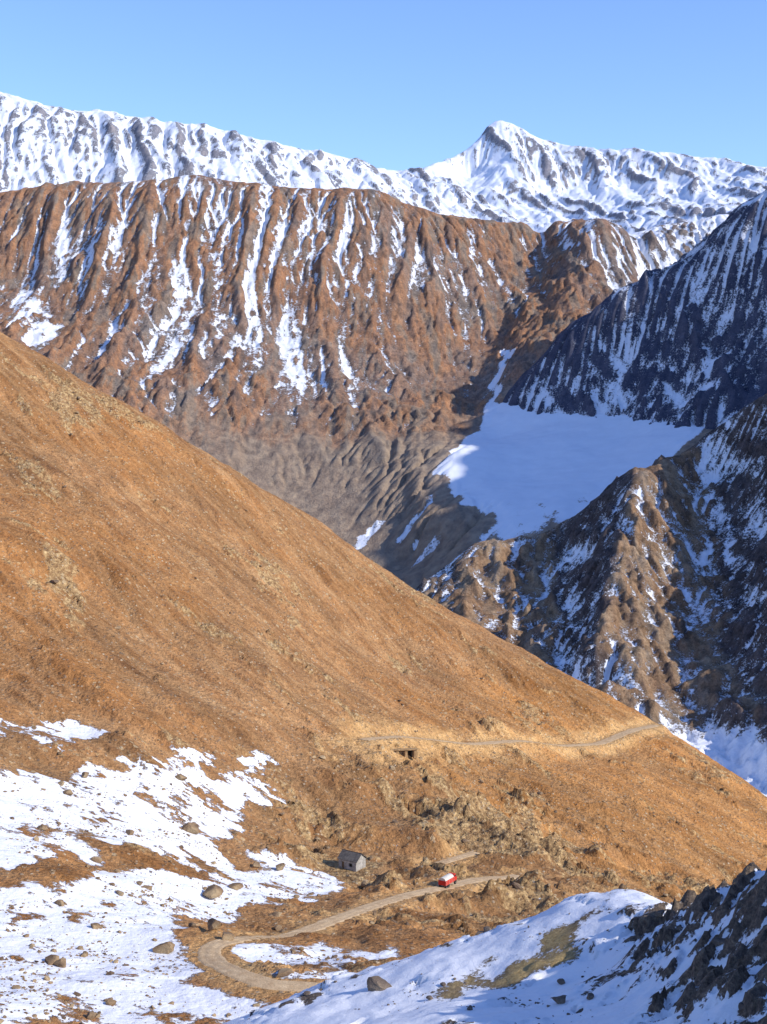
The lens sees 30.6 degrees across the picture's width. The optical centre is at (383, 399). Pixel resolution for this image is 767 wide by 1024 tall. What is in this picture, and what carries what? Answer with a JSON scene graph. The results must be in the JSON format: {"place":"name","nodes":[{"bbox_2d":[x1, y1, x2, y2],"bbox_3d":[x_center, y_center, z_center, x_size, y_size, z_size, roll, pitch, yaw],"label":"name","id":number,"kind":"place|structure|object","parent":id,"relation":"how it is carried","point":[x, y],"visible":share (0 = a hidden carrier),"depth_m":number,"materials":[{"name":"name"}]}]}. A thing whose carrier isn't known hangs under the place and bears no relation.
{"place":"outdoors","nodes":[
{"label":"outdoors","id":0,"kind":"place"},
{"bbox_2d":[197,874,519,991],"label":"dirt road","id":1,"kind":"structure","parent":0,"point":[210,955],"depth_m":263.00,"materials":[{"name":"beige soil"}]},
{"bbox_2d":[222,931,234,939],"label":"boulder","id":2,"kind":"object","parent":1,"relation":"on","point":[227,935],"visible":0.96,"depth_m":265.85,"materials":[{"name":"stone"}]},
{"bbox_2d":[438,872,456,887],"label":"red truck","id":3,"kind":"object","parent":1,"relation":"on","point":[447,879],"visible":1,"depth_m":365.69,"materials":[{"name":"metal"}]},
{"bbox_2d":[0,175,728,588],"bbox_3d":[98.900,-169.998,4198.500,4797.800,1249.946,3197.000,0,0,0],"label":"brown mountain","id":4,"kind":"structure","parent":0,"point":[350,365],"depth_m":4125.34,"materials":[{"name":"brown stone"}]},
{"bbox_2d":[0,332,766,1023],"bbox_3d":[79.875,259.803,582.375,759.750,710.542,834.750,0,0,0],"label":"hillside","id":5,"kind":"structure","parent":0,"point":[114,488],"depth_m":487.89,"materials":[{"name":"soil"}]},
{"bbox_2d":[37,824,47,830],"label":"boulder","id":6,"kind":"object","parent":5,"relation":"on","point":[42,827],"visible":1,"depth_m":323.58,"materials":[{"name":"stone"}]},
{"bbox_2d":[54,899,64,905],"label":"boulder","id":7,"kind":"object","parent":5,"relation":"on","point":[59,902],"visible":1,"depth_m":272.46,"materials":[{"name":"stone"}]},
{"bbox_2d":[81,772,88,777],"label":"boulder","id":8,"kind":"object","parent":5,"relation":"on","point":[85,774],"visible":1,"depth_m":372.46,"materials":[{"name":"stone"}]},
{"bbox_2d":[90,923,100,928],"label":"boulder","id":9,"kind":"object","parent":5,"relation":"on","point":[95,925],"visible":1,"depth_m":263.18,"materials":[{"name":"stone"}]},
{"bbox_2d":[152,941,174,953],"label":"boulder","id":10,"kind":"object","parent":5,"relation":"on","point":[165,948],"visible":1,"depth_m":255.72,"materials":[{"name":"stone"}]},
{"bbox_2d":[175,773,186,780],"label":"boulder","id":11,"kind":"object","parent":5,"relation":"on","point":[180,776],"visible":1,"depth_m":397.53,"materials":[{"name":"stone"}]},
{"bbox_2d":[182,822,198,833],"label":"boulder","id":12,"kind":"object","parent":5,"relation":"on","point":[191,827],"visible":1,"depth_m":367.27,"materials":[{"name":"stone"}]},
{"bbox_2d":[202,884,223,898],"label":"boulder","id":13,"kind":"object","parent":5,"relation":"on","point":[213,891],"visible":1,"depth_m":317.67,"materials":[{"name":"stone"}]},
{"bbox_2d":[207,918,221,930],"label":"boulder","id":14,"kind":"object","parent":5,"relation":"on","point":[213,924],"visible":0.99,"depth_m":271.44,"materials":[{"name":"stone"}]},
{"bbox_2d":[228,883,243,889],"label":"boulder","id":15,"kind":"object","parent":5,"relation":"on","point":[236,886],"visible":1,"depth_m":330.08,"materials":[{"name":"stone"}]},
{"bbox_2d":[251,861,260,867],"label":"boulder","id":16,"kind":"object","parent":5,"relation":"on","point":[255,864],"visible":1,"depth_m":360.23,"materials":[{"name":"stone"}]},
{"bbox_2d":[276,863,284,869],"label":"boulder","id":17,"kind":"object","parent":5,"relation":"on","point":[280,866],"visible":1,"depth_m":361.74,"materials":[{"name":"stone"}]},
{"bbox_2d":[337,849,366,871],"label":"stone hut","id":18,"kind":"object","parent":5,"relation":"on","point":[352,860],"visible":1,"depth_m":383.02,"materials":[{"name":"grey stone"}]},
{"bbox_2d":[0,344,763,1023],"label":"scattered rocks","id":19,"kind":"object","parent":5,"relation":"on","point":[60,962],"visible":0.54,"depth_m":324.37,"materials":[{"name":"stone"}]},
{"bbox_2d":[0,350,764,1023],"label":"scree stones","id":20,"kind":"object","parent":5,"relation":"on","point":[76,994],"visible":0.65,"depth_m":345.11,"materials":[{"name":"stone"}]},
{"bbox_2d":[392,748,417,758],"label":"stone shelter","id":21,"kind":"object","parent":5,"relation":"on","point":[411,752],"visible":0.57,"depth_m":516.99,"materials":[{"name":"beige stone"}]},
{"bbox_2d":[0,92,766,232],"bbox_3d":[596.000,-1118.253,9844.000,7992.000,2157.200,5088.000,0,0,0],"label":"snow mountain range","id":22,"kind":"structure","parent":0,"point":[501,171],"depth_m":9146.79,"materials":[{"name":"white snow"}]},
{"bbox_2d":[0,0,766,170],"label":"sky","id":23,"kind":"structure","parent":0,"point":[396,85],"materials":[{"name":"blue"}]},
{"bbox_2d":[435,851,479,863],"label":"dirt track","id":24,"kind":"structure","parent":0,"point":[458,857],"depth_m":413.00,"materials":[{"name":"beige soil"}]},
{"bbox_2d":[222,862,766,1023],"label":"snowy slope","id":25,"kind":"structure","parent":0,"point":[497,965],"depth_m":139.32,"materials":[{"name":"white snow"}]},
{"bbox_2d":[367,976,391,990],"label":"boulder","id":26,"kind":"object","parent":25,"relation":"on","point":[376,983],"visible":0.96,"depth_m":153.09,"materials":[{"name":"stone"}]},
{"bbox_2d":[304,896,743,1023],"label":"slope stones","id":27,"kind":"object","parent":25,"relation":"on","point":[740,1004],"visible":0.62,"depth_m":143.23,"materials":[{"name":"grey stone"}]},
{"bbox_2d":[552,995,566,1003],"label":"boulder","id":28,"kind":"object","parent":25,"relation":"on","point":[561,999],"visible":1,"depth_m":130.28,"materials":[{"name":"stone"}]},
{"bbox_2d":[557,978,564,984],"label":"boulder","id":29,"kind":"object","parent":25,"relation":"on","point":[560,981],"visible":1,"depth_m":140.83,"materials":[{"name":"stone"}]},
{"bbox_2d":[586,993,593,999],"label":"boulder","id":30,"kind":"object","parent":25,"relation":"on","point":[590,996],"visible":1,"depth_m":128.36,"materials":[{"name":"stone"}]},
{"bbox_2d":[654,909,664,917],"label":"boulder","id":31,"kind":"object","parent":25,"relation":"on","point":[659,913],"visible":1,"depth_m":144.39,"materials":[{"name":"stone"}]},
{"bbox_2d":[711,937,725,946],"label":"boulder","id":32,"kind":"object","parent":25,"relation":"on","point":[716,941],"visible":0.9,"depth_m":119.86,"materials":[{"name":"stone"}]},
{"bbox_2d":[360,724,659,746],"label":"dirt road","id":33,"kind":"structure","parent":0,"point":[616,736],"depth_m":621.46,"materials":[{"name":"beige soil"}]},
{"bbox_2d":[415,394,766,796],"bbox_3d":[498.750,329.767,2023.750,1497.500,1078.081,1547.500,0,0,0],"label":"rocky spur ridge","id":34,"kind":"structure","parent":0,"point":[643,591],"depth_m":1855.63,"materials":[{"name":"brown stone"}]},
{"bbox_2d":[503,188,766,429],"bbox_3d":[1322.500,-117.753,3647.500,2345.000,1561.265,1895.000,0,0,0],"label":"shaded mountain","id":35,"kind":"structure","parent":0,"point":[681,341],"depth_m":3570.31,"materials":[{"name":"grey stone"}]}
]}

